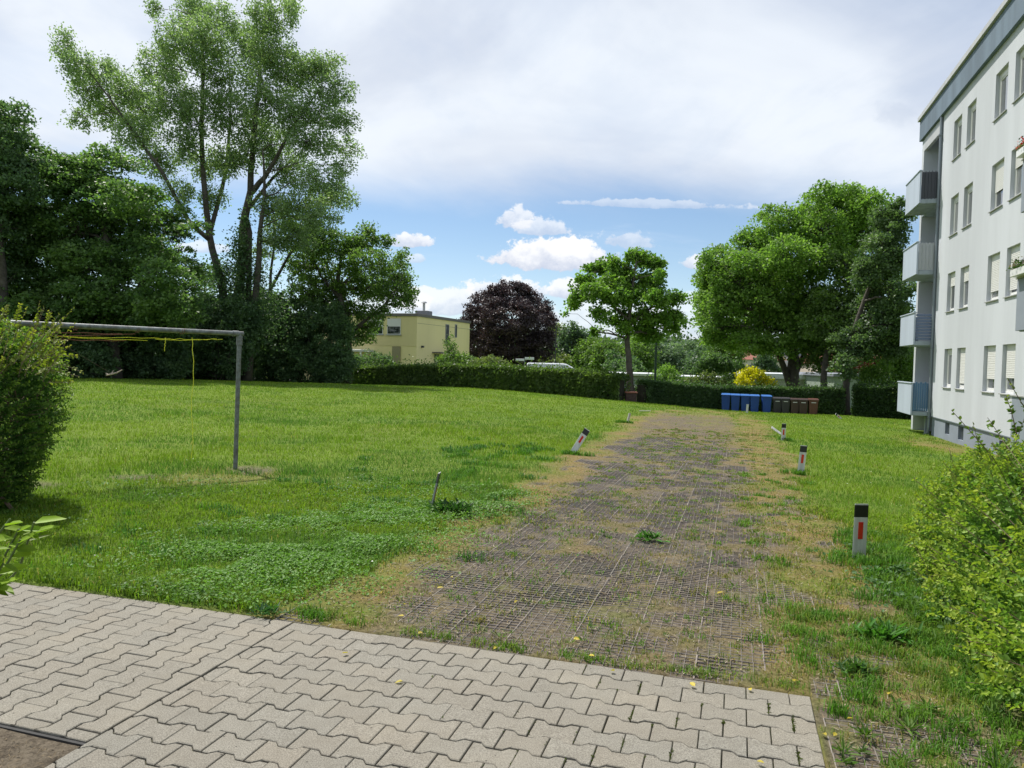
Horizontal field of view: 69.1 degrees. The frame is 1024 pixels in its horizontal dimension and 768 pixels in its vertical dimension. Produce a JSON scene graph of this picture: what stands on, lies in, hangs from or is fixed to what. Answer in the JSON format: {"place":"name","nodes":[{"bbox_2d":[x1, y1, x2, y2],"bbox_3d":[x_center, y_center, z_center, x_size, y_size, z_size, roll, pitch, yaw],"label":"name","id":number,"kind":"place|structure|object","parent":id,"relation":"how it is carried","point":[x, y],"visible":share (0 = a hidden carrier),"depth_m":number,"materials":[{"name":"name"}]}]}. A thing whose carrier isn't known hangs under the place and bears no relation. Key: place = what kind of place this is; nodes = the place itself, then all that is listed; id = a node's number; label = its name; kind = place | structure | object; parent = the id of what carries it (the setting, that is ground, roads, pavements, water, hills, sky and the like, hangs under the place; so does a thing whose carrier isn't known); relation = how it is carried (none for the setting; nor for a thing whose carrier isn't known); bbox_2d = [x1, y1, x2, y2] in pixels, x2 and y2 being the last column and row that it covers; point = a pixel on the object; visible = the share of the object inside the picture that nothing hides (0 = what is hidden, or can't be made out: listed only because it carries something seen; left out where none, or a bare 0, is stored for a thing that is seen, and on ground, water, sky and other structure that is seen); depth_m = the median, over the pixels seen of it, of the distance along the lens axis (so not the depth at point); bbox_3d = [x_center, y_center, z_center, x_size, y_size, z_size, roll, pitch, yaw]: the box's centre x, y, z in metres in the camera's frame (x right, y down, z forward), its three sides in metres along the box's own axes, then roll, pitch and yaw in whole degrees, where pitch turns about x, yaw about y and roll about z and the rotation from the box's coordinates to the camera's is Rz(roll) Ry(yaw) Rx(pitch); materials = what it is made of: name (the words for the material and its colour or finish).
{"place":"outdoors","nodes":[
{"label":"outdoors","id":0,"kind":"place"},
{"bbox_2d":[0,582,824,767],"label":"pavement","id":1,"kind":"structure","parent":0,"point":[304,696],"depth_m":3.45,"materials":[{"name":"concrete"}]},
{"bbox_2d":[343,576,984,762],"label":"fallen leaves","id":2,"kind":"object","parent":1,"relation":"on","point":[693,684],"visible":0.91,"depth_m":3.77,"materials":[{"name":"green plant"}]},
{"bbox_2d":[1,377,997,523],"bbox_3d":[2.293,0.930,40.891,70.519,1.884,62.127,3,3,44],"label":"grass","id":3,"kind":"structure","parent":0,"point":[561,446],"depth_m":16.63,"materials":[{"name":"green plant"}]},
{"bbox_2d":[0,0,1003,343],"label":"sky","id":4,"kind":"structure","parent":0,"point":[532,142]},
{"bbox_2d":[0,373,1023,767],"bbox_3d":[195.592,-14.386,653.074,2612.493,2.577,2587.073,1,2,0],"label":"ground","id":5,"kind":"structure","parent":0,"point":[28,757],"depth_m":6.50,"materials":[{"name":"green plant"}]},
{"bbox_2d":[0,97,57,358],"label":"dark tree","id":6,"kind":"object","parent":5,"relation":"on","point":[12,141],"visible":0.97,"depth_m":37.50,"materials":[{"name":"green plant"}]},
{"bbox_2d":[0,516,65,595],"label":"shrub","id":7,"kind":"object","parent":5,"relation":"on","point":[21,547],"visible":1,"depth_m":2.99,"materials":[{"name":"green plant"}]},
{"bbox_2d":[0,301,83,511],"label":"bush","id":8,"kind":"object","parent":5,"relation":"on","point":[27,430],"visible":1,"depth_m":7.17,"materials":[{"name":"green plant"}]},
{"bbox_2d":[0,725,85,745],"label":"kerb strip","id":9,"kind":"object","parent":5,"relation":"on","point":[52,738],"visible":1,"depth_m":3.09,"materials":[{"name":"concrete"}]},
{"bbox_2d":[8,294,122,378],"bbox_3d":[-26.933,-2.380,40.127,12.532,5.492,5.206,1,2,0],"label":"shrub","id":10,"kind":"object","parent":5,"relation":"on","point":[99,352],"visible":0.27,"depth_m":39.07,"materials":[{"name":"green plant"}]},
{"bbox_2d":[0,141,219,378],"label":"dark tree","id":11,"kind":"object","parent":5,"relation":"on","point":[103,230],"visible":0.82,"depth_m":39.01,"materials":[{"name":"green plant"}]},
{"bbox_2d":[3,320,243,469],"bbox_3d":[-5.391,0.381,8.945,4.400,2.251,0.102,0,3,-44],"label":"laundry frame","id":12,"kind":"object","parent":5,"relation":"on","point":[239,335],"visible":0.85,"depth_m":9.98,"materials":[{"name":"galvanised steel"},{"name":"plastic cord"}]},
{"bbox_2d":[23,335,222,457],"bbox_3d":[-5.127,0.196,9.236,3.074,1.626,0.033,0,3,-44],"label":"washing line","id":13,"kind":"object","parent":12,"relation":"hanging from","point":[165,339],"visible":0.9,"depth_m":9.76,"materials":[{"name":"yellow"}]},
{"bbox_2d":[72,314,201,379],"bbox_3d":[-22.023,-2.190,43.033,7.926,4.810,4.842,1,2,0],"label":"shrub","id":14,"kind":"object","parent":5,"relation":"on","point":[141,359],"visible":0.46,"depth_m":42.10,"materials":[{"name":"green plant"}]},
{"bbox_2d":[30,565,333,614],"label":"clover weeds","id":15,"kind":"object","parent":5,"relation":"on","point":[199,596],"visible":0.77,"depth_m":4.86,"materials":[{"name":"green plant"}]},
{"bbox_2d":[61,367,331,383],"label":"undergrowth","id":16,"kind":"object","parent":5,"relation":"on","point":[255,378],"visible":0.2,"depth_m":46.44,"materials":[{"name":"green plant"}]},
{"bbox_2d":[47,0,367,380],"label":"silver maple","id":17,"kind":"object","parent":5,"relation":"on","point":[241,274],"visible":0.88,"depth_m":46.40,"materials":[{"name":"green plant"}]},
{"bbox_2d":[159,290,269,380],"bbox_3d":[-18.920,-2.837,46.546,7.470,5.977,4.880,1,2,0],"label":"shrub","id":18,"kind":"object","parent":5,"relation":"on","point":[224,317],"visible":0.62,"depth_m":45.52,"materials":[{"name":"green plant"}]},
{"bbox_2d":[247,601,288,617],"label":"weed clump","id":19,"kind":"object","parent":5,"relation":"on","point":[266,609],"visible":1,"depth_m":4.55,"materials":[{"name":"green plant"}]},
{"bbox_2d":[252,189,336,294],"bbox_3d":[-15.494,-7.144,52.337,6.318,14.209,2.798,1,2,0],"label":"thin tree","id":20,"kind":"object","parent":5,"relation":"on","point":[267,254],"visible":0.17,"depth_m":52.18,"materials":[{"name":"green plant"}]},
{"bbox_2d":[244,286,359,383],"bbox_3d":[-15.247,-3.297,50.989,10.156,7.293,5.379,1,2,0],"label":"shrub","id":21,"kind":"object","parent":5,"relation":"on","point":[314,354],"visible":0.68,"depth_m":50.02,"materials":[{"name":"green plant"}]},
{"bbox_2d":[0,466,630,622],"bbox_3d":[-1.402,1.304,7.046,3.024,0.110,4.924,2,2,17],"label":"clover weeds","id":22,"kind":"object","parent":5,"relation":"on","point":[310,553],"visible":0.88,"depth_m":5.75,"materials":[{"name":"green plant"}]},
{"bbox_2d":[280,217,419,383],"bbox_3d":[-11.680,-6.026,52.319,10.196,12.381,7.356,1,2,0],"label":"maple","id":23,"kind":"object","parent":5,"relation":"on","point":[332,288],"visible":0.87,"depth_m":52.14,"materials":[{"name":"green plant"}]},
{"bbox_2d":[354,348,393,365],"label":"bush","id":24,"kind":"object","parent":5,"relation":"on","point":[374,357],"visible":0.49,"depth_m":59.53,"materials":[{"name":"green plant"}]},
{"bbox_2d":[283,302,470,379],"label":"house","id":25,"kind":"structure","parent":5,"relation":"on","point":[420,335],"depth_m":66.11,"materials":[{"name":"painted plaster"},{"name":"glass"},{"name":"metal"}]},
{"bbox_2d":[386,319,400,334],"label":"window","id":26,"kind":"structure","parent":25,"relation":"in","point":[394,325],"depth_m":65.55,"materials":[{"name":"white plastic"}]},
{"bbox_2d":[7,596,799,767],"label":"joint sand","id":27,"kind":"structure","parent":5,"relation":"on","point":[562,714],"depth_m":3.30,"materials":[{"name":"grey sand"}]},
{"bbox_2d":[375,654,802,767],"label":"joint moss","id":28,"kind":"object","parent":27,"relation":"on","point":[793,729],"visible":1,"depth_m":3.30,"materials":[{"name":"green plant"}]},
{"bbox_2d":[425,497,474,515],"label":"weed clump","id":29,"kind":"object","parent":5,"relation":"on","point":[455,505],"visible":0.73,"depth_m":7.60,"materials":[{"name":"green plant"}]},
{"bbox_2d":[442,331,458,360],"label":"bush","id":30,"kind":"object","parent":5,"relation":"on","point":[450,348],"visible":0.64,"depth_m":60.68,"materials":[{"name":"green plant"}]},
{"bbox_2d":[432,349,475,363],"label":"bush","id":31,"kind":"object","parent":5,"relation":"on","point":[445,357],"visible":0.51,"depth_m":59.58,"materials":[{"name":"green plant"}]},
{"bbox_2d":[366,481,551,531],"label":"clover weeds","id":32,"kind":"object","parent":5,"relation":"on","point":[476,503],"visible":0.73,"depth_m":7.76,"materials":[{"name":"green plant"}]},
{"bbox_2d":[469,354,510,364],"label":"bush","id":33,"kind":"object","parent":5,"relation":"on","point":[494,358],"visible":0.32,"depth_m":58.58,"materials":[{"name":"green plant"}]},
{"bbox_2d":[352,348,631,400],"bbox_3d":[-3.388,-0.859,49.971,24.991,3.295,1.838,3,2,37],"label":"hedge","id":34,"kind":"object","parent":5,"relation":"on","point":[598,383],"visible":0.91,"depth_m":47.03,"materials":[{"name":"green plant"}]},
{"bbox_2d":[456,279,560,365],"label":"copper beech","id":35,"kind":"object","parent":5,"relation":"on","point":[528,307],"visible":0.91,"depth_m":81.40,"materials":[{"name":"purple plant"}]},
{"bbox_2d":[155,329,893,376],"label":"woodland","id":36,"kind":"object","parent":5,"relation":"on","point":[669,339],"visible":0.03,"depth_m":225.51,"materials":[{"name":"green plant"}]},
{"bbox_2d":[537,352,572,363],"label":"distant tree","id":37,"kind":"object","parent":5,"relation":"on","point":[562,357],"visible":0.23,"depth_m":92.70,"materials":[{"name":"green plant"}]},
{"bbox_2d":[549,320,600,367],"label":"distant tree","id":38,"kind":"object","parent":5,"relation":"on","point":[572,334],"visible":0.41,"depth_m":98.77,"materials":[{"name":"green plant"}]},
{"bbox_2d":[571,428,589,451],"bbox_3d":[1.206,1.185,13.923,0.122,0.810,0.043,36,12,25],"label":"marker post","id":39,"kind":"object","parent":5,"relation":"on","point":[581,439],"visible":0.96,"depth_m":13.88,"materials":[{"name":"white plastic"}]},
{"bbox_2d":[565,335,607,368],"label":"distant tree","id":40,"kind":"object","parent":5,"relation":"on","point":[584,344],"visible":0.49,"depth_m":95.36,"materials":[{"name":"green plant"}]},
{"bbox_2d":[578,337,637,370],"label":"distant tree","id":41,"kind":"object","parent":5,"relation":"on","point":[593,356],"visible":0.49,"depth_m":90.79,"materials":[{"name":"green plant"}]},
{"bbox_2d":[599,348,650,372],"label":"distant tree","id":42,"kind":"object","parent":5,"relation":"on","point":[637,364],"visible":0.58,"depth_m":79.89,"materials":[{"name":"green plant"}]},
{"bbox_2d":[559,246,693,391],"bbox_3d":[7.004,-3.708,45.214,8.389,9.565,5.244,1,2,0],"label":"slim maple","id":43,"kind":"object","parent":5,"relation":"on","point":[619,278],"visible":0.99,"depth_m":44.75,"materials":[{"name":"green plant"}]},
{"bbox_2d":[619,372,656,393],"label":"garage","id":44,"kind":"structure","parent":5,"relation":"on","point":[637,375],"depth_m":62.01,"materials":[{"name":"grey"}]},
{"bbox_2d":[630,335,661,372],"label":"distant tree","id":45,"kind":"object","parent":5,"relation":"on","point":[641,351],"visible":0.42,"depth_m":94.33,"materials":[{"name":"green plant"}]},
{"bbox_2d":[636,528,669,542],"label":"weed clump","id":46,"kind":"object","parent":5,"relation":"on","point":[647,536],"visible":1,"depth_m":6.72,"materials":[{"name":"green plant"}]},
{"bbox_2d":[649,362,688,381],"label":"bush","id":47,"kind":"object","parent":5,"relation":"on","point":[666,369],"visible":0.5,"depth_m":55.77,"materials":[{"name":"green plant"}]},
{"bbox_2d":[649,341,692,374],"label":"distant tree","id":48,"kind":"object","parent":5,"relation":"on","point":[674,356],"visible":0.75,"depth_m":148.30,"materials":[{"name":"green plant"}]},
{"bbox_2d":[634,368,732,409],"bbox_3d":[10.809,0.378,46.345,7.391,2.745,1.650,0,2,-31],"label":"hedge","id":49,"kind":"object","parent":5,"relation":"on","point":[688,394],"visible":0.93,"depth_m":45.49,"materials":[{"name":"green plant"}]},
{"bbox_2d":[672,339,703,374],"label":"distant tree","id":50,"kind":"object","parent":5,"relation":"on","point":[689,346],"visible":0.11,"depth_m":168.40,"materials":[{"name":"green plant"}]},
{"bbox_2d":[374,443,1019,767],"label":"weeds","id":51,"kind":"object","parent":5,"relation":"on","point":[911,724],"visible":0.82,"depth_m":3.54,"materials":[{"name":"green plant"}]},
{"bbox_2d":[680,345,716,374],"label":"distant tree","id":52,"kind":"object","parent":5,"relation":"on","point":[690,359],"visible":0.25,"depth_m":106.07,"materials":[{"name":"green plant"}]},
{"bbox_2d":[666,371,739,385],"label":"bush","id":53,"kind":"object","parent":5,"relation":"on","point":[729,377],"visible":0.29,"depth_m":54.82,"materials":[{"name":"green plant"}]},
{"bbox_2d":[683,370,732,385],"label":"bush","id":54,"kind":"object","parent":5,"relation":"on","point":[704,378],"visible":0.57,"depth_m":53.79,"materials":[{"name":"green plant"}]},
{"bbox_2d":[689,351,740,383],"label":"bush","id":55,"kind":"object","parent":5,"relation":"on","point":[719,364],"visible":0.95,"depth_m":59.52,"materials":[{"name":"green plant"}]},
{"bbox_2d":[698,345,747,372],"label":"distant tree","id":56,"kind":"object","parent":5,"relation":"on","point":[738,358],"visible":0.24,"depth_m":84.45,"materials":[{"name":"green plant"}]},
{"bbox_2d":[721,393,730,409],"bbox_3d":[13.290,1.122,46.253,0.562,1.088,0.814,2,2,17],"label":"wheelie bin","id":57,"kind":"object","parent":5,"relation":"on","point":[725,401],"visible":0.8,"depth_m":45.95,"materials":[{"name":"blue plastic"}]},
{"bbox_2d":[731,393,739,410],"bbox_3d":[13.781,1.147,45.953,0.562,1.088,0.814,2,2,15],"label":"wheelie bin","id":58,"kind":"object","parent":5,"relation":"on","point":[735,399],"visible":0.87,"depth_m":45.64,"materials":[{"name":"blue plastic"}]},
{"bbox_2d":[740,394,749,410],"bbox_3d":[14.289,1.169,45.653,0.562,1.088,0.814,2,2,12],"label":"wheelie bin","id":59,"kind":"object","parent":5,"relation":"on","point":[744,399],"visible":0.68,"depth_m":45.36,"materials":[{"name":"blue plastic"}]},
{"bbox_2d":[750,394,759,411],"bbox_3d":[14.777,1.185,45.353,0.562,1.087,0.814,2,2,16],"label":"wheelie bin","id":60,"kind":"object","parent":5,"relation":"on","point":[754,401],"visible":0.94,"depth_m":45.05,"materials":[{"name":"blue plastic"}]},
{"bbox_2d":[733,365,778,386],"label":"yellow bush","id":61,"kind":"object","parent":5,"relation":"on","point":[746,375],"visible":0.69,"depth_m":49.25,"materials":[{"name":"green plant"}]},
{"bbox_2d":[761,395,771,411],"bbox_3d":[15.389,1.205,45.053,0.562,1.088,0.814,2,2,10],"label":"wheelie bin","id":62,"kind":"object","parent":5,"relation":"on","point":[766,403],"visible":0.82,"depth_m":44.75,"materials":[{"name":"blue plastic"}]},
{"bbox_2d":[750,353,783,372],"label":"distant tree","id":63,"kind":"object","parent":5,"relation":"on","point":[765,363],"visible":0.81,"depth_m":104.13,"materials":[{"name":"green plant"}]},
{"bbox_2d":[729,372,805,386],"bbox_3d":[24.716,1.517,67.993,7.440,5.000,8.550,1,2,0],"label":"bungalow","id":64,"kind":"object","parent":5,"relation":"on","point":[779,377],"visible":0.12,"depth_m":63.67,"materials":[{"name":"grey"}]},
{"bbox_2d":[726,370,845,414],"bbox_3d":[17.169,0.539,47.038,7.309,2.754,1.648,2,2,21],"label":"hedge","id":65,"kind":"object","parent":5,"relation":"on","point":[830,402],"visible":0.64,"depth_m":46.16,"materials":[{"name":"green plant"}]},
{"bbox_2d":[781,397,790,412],"bbox_3d":[16.403,1.289,44.706,0.529,0.978,0.643,2,2,11],"label":"wheelie bin","id":66,"kind":"object","parent":5,"relation":"on","point":[785,403],"visible":0.89,"depth_m":44.46,"materials":[{"name":"grey plastic"}]},
{"bbox_2d":[688,178,894,387],"bbox_3d":[19.809,-6.267,54.227,15.075,16.183,12.340,3,2,32],"label":"broad maple","id":67,"kind":"object","parent":5,"relation":"on","point":[758,280],"visible":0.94,"depth_m":51.95,"materials":[{"name":"green plant"}]},
{"bbox_2d":[790,398,798,413],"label":"wheelie bin","id":68,"kind":"object","parent":5,"relation":"on","point":[794,405],"visible":0.98,"depth_m":44.23,"materials":[{"name":"black plastic"}]},
{"bbox_2d":[798,445,806,470],"bbox_3d":[4.834,1.392,12.452,0.122,0.740,0.043,6,1,-5],"label":"marker post","id":69,"kind":"object","parent":5,"relation":"on","point":[802,456],"visible":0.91,"depth_m":12.43,"materials":[{"name":"white plastic"}]},
{"bbox_2d":[798,398,807,413],"bbox_3d":[17.293,1.329,44.207,0.529,0.948,0.643,2,2,17],"label":"wheelie bin","id":70,"kind":"object","parent":5,"relation":"on","point":[803,403],"visible":0.95,"depth_m":43.97,"materials":[{"name":"brown plastic"}]},
{"bbox_2d":[808,398,818,413],"bbox_3d":[17.779,1.336,43.956,0.562,0.968,0.643,2,2,15],"label":"wheelie bin","id":71,"kind":"object","parent":5,"relation":"on","point":[812,405],"visible":0.95,"depth_m":43.72,"materials":[{"name":"brown plastic"}]},
{"bbox_2d":[795,245,884,386],"bbox_3d":[22.574,-3.618,49.899,6.625,11.139,7.902,2,2,20],"label":"shaded tree","id":72,"kind":"object","parent":5,"relation":"on","point":[828,306],"visible":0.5,"depth_m":49.10,"materials":[{"name":"green plant"}]},
{"bbox_2d":[799,372,889,406],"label":"outbuilding","id":73,"kind":"structure","parent":5,"relation":"on","point":[810,379],"depth_m":58.82,"materials":[{"name":"white"}]},
{"bbox_2d":[823,654,880,674],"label":"weed clump","id":74,"kind":"object","parent":5,"relation":"on","point":[862,665],"visible":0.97,"depth_m":3.88,"materials":[{"name":"green plant"}]},
{"bbox_2d":[852,503,868,557],"bbox_3d":[2.934,1.370,6.299,0.122,0.725,0.043,2,2,-3],"label":"marker post","id":75,"kind":"object","parent":5,"relation":"on","point":[860,527],"visible":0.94,"depth_m":6.28,"materials":[{"name":"white plastic"}]},
{"bbox_2d":[825,195,918,414],"bbox_3d":[22.418,-4.709,45.923,5.334,13.385,6.702,2,2,30],"label":"shaded tree","id":76,"kind":"object","parent":5,"relation":"on","point":[876,276],"visible":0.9,"depth_m":44.77,"materials":[{"name":"green plant"}]},
{"bbox_2d":[850,373,910,419],"bbox_3d":[22.295,0.466,43.237,4.682,3.341,1.737,3,2,34],"label":"hedge","id":77,"kind":"object","parent":5,"relation":"on","point":[875,400],"visible":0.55,"depth_m":43.33,"materials":[{"name":"green plant"}]},
{"bbox_2d":[854,347,913,385],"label":"bush","id":78,"kind":"object","parent":5,"relation":"on","point":[901,368],"visible":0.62,"depth_m":48.52,"materials":[{"name":"green plant"}]},
{"bbox_2d":[847,616,922,644],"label":"weed clump","id":79,"kind":"object","parent":5,"relation":"on","point":[882,631],"visible":0.96,"depth_m":4.38,"materials":[{"name":"green plant"}]},
{"bbox_2d":[812,531,966,644],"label":"clover weeds","id":80,"kind":"object","parent":5,"relation":"on","point":[897,567],"visible":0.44,"depth_m":5.42,"materials":[{"name":"green plant"}]},
{"bbox_2d":[895,378,1023,744],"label":"bush","id":81,"kind":"object","parent":5,"relation":"on","point":[970,498],"visible":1,"depth_m":4.41,"materials":[{"name":"green plant"}]},
{"bbox_2d":[897,0,1023,454],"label":"apartment building","id":82,"kind":"structure","parent":5,"relation":"on","point":[962,330],"depth_m":23.42,"materials":[{"name":"grey paint"}]},
{"bbox_2d":[941,349,951,388],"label":"window","id":83,"kind":"structure","parent":82,"relation":"in","point":[949,360],"depth_m":25.94,"materials":[{"name":"white plastic"}]},
{"bbox_2d":[945,273,954,312],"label":"window","id":84,"kind":"structure","parent":82,"relation":"in","point":[952,291],"depth_m":25.85,"materials":[{"name":"white plastic"}]},
{"bbox_2d":[948,195,958,237],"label":"window","id":85,"kind":"structure","parent":82,"relation":"in","point":[956,199],"depth_m":25.79,"materials":[{"name":"white plastic"}]},
{"bbox_2d":[951,118,961,161],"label":"window","id":86,"kind":"structure","parent":82,"relation":"in","point":[959,130],"depth_m":25.68,"materials":[{"name":"white plastic"}]},
{"bbox_2d":[954,348,965,389],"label":"window","id":87,"kind":"structure","parent":82,"relation":"in","point":[962,358],"depth_m":24.32,"materials":[{"name":"white plastic"}]},
{"bbox_2d":[957,267,968,309],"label":"window","id":88,"kind":"structure","parent":82,"relation":"in","point":[966,270],"depth_m":24.30,"materials":[{"name":"white plastic"}]},
{"bbox_2d":[961,184,972,229],"bbox_3d":[14.774,-5.750,24.010,0.215,1.365,1.020,2,2,17],"label":"window","id":89,"kind":"structure","parent":82,"relation":"in","point":[970,189],"depth_m":24.24,"materials":[{"name":"white plastic"}]},
{"bbox_2d":[964,101,976,148],"bbox_3d":[14.837,-8.378,23.923,0.215,1.365,1.020,2,2,17],"label":"window","id":90,"kind":"structure","parent":82,"relation":"in","point":[973,109],"depth_m":24.16,"materials":[{"name":"white plastic"}]},
{"bbox_2d":[980,346,995,393],"bbox_3d":[13.819,-0.424,21.453,0.215,1.365,1.130,2,2,17],"label":"window","id":91,"kind":"structure","parent":82,"relation":"in","point":[991,349],"depth_m":21.61,"materials":[{"name":"white plastic"}]},
{"bbox_2d":[984,253,999,302],"bbox_3d":[13.882,-3.052,21.366,0.215,1.365,1.130,2,2,17],"label":"window","id":92,"kind":"structure","parent":82,"relation":"in","point":[996,258],"depth_m":21.50,"materials":[{"name":"white plastic"}]},
{"bbox_2d":[988,160,1003,212],"bbox_3d":[13.945,-5.680,21.279,0.215,1.365,1.130,2,2,17],"label":"window","id":93,"kind":"structure","parent":82,"relation":"in","point":[1000,167],"depth_m":21.44,"materials":[{"name":"white plastic"}]},
{"bbox_2d":[992,66,1008,122],"bbox_3d":[14.008,-8.307,21.192,0.215,1.365,1.130,2,2,17],"label":"window","id":94,"kind":"structure","parent":82,"relation":"in","point":[1004,76],"depth_m":21.39,"materials":[{"name":"white plastic"}]},
{"bbox_2d":[998,344,1015,394],"bbox_3d":[13.356,-0.385,19.927,0.215,1.365,1.080,2,2,17],"label":"window","id":95,"kind":"structure","parent":82,"relation":"in","point":[1011,349],"depth_m":20.07,"materials":[{"name":"white plastic"}]},
{"bbox_2d":[1003,245,1019,297],"bbox_3d":[13.419,-3.013,19.840,0.215,1.365,1.080,2,2,17],"label":"window","id":96,"kind":"structure","parent":82,"relation":"in","point":[1015,251],"depth_m":20.00,"materials":[{"name":"white plastic"}]},
{"bbox_2d":[1006,256,1023,277],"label":"flower box","id":97,"kind":"object","parent":82,"relation":"on","point":[1017,270],"visible":1,"depth_m":16.27,"materials":[{"name":"white plastic"}]},
{"bbox_2d":[1007,147,1022,201],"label":"window","id":98,"kind":"structure","parent":82,"relation":"in","point":[1018,164],"depth_m":20.00,"materials":[{"name":"white plastic"}]},
{"bbox_2d":[1012,49,1023,103],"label":"window","id":99,"kind":"structure","parent":82,"relation":"in","point":[1021,77],"depth_m":20.02,"materials":[{"name":"white plastic"}]},
{"bbox_2d":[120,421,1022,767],"bbox_3d":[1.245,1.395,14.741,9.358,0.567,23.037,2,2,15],"label":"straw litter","id":100,"kind":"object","parent":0,"point":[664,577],"visible":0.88,"depth_m":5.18,"materials":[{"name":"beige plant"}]},
{"bbox_2d":[275,436,1015,767],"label":"grid path","id":101,"kind":"structure","parent":0,"point":[650,516],"depth_m":5.70,"materials":[{"name":"concrete"}]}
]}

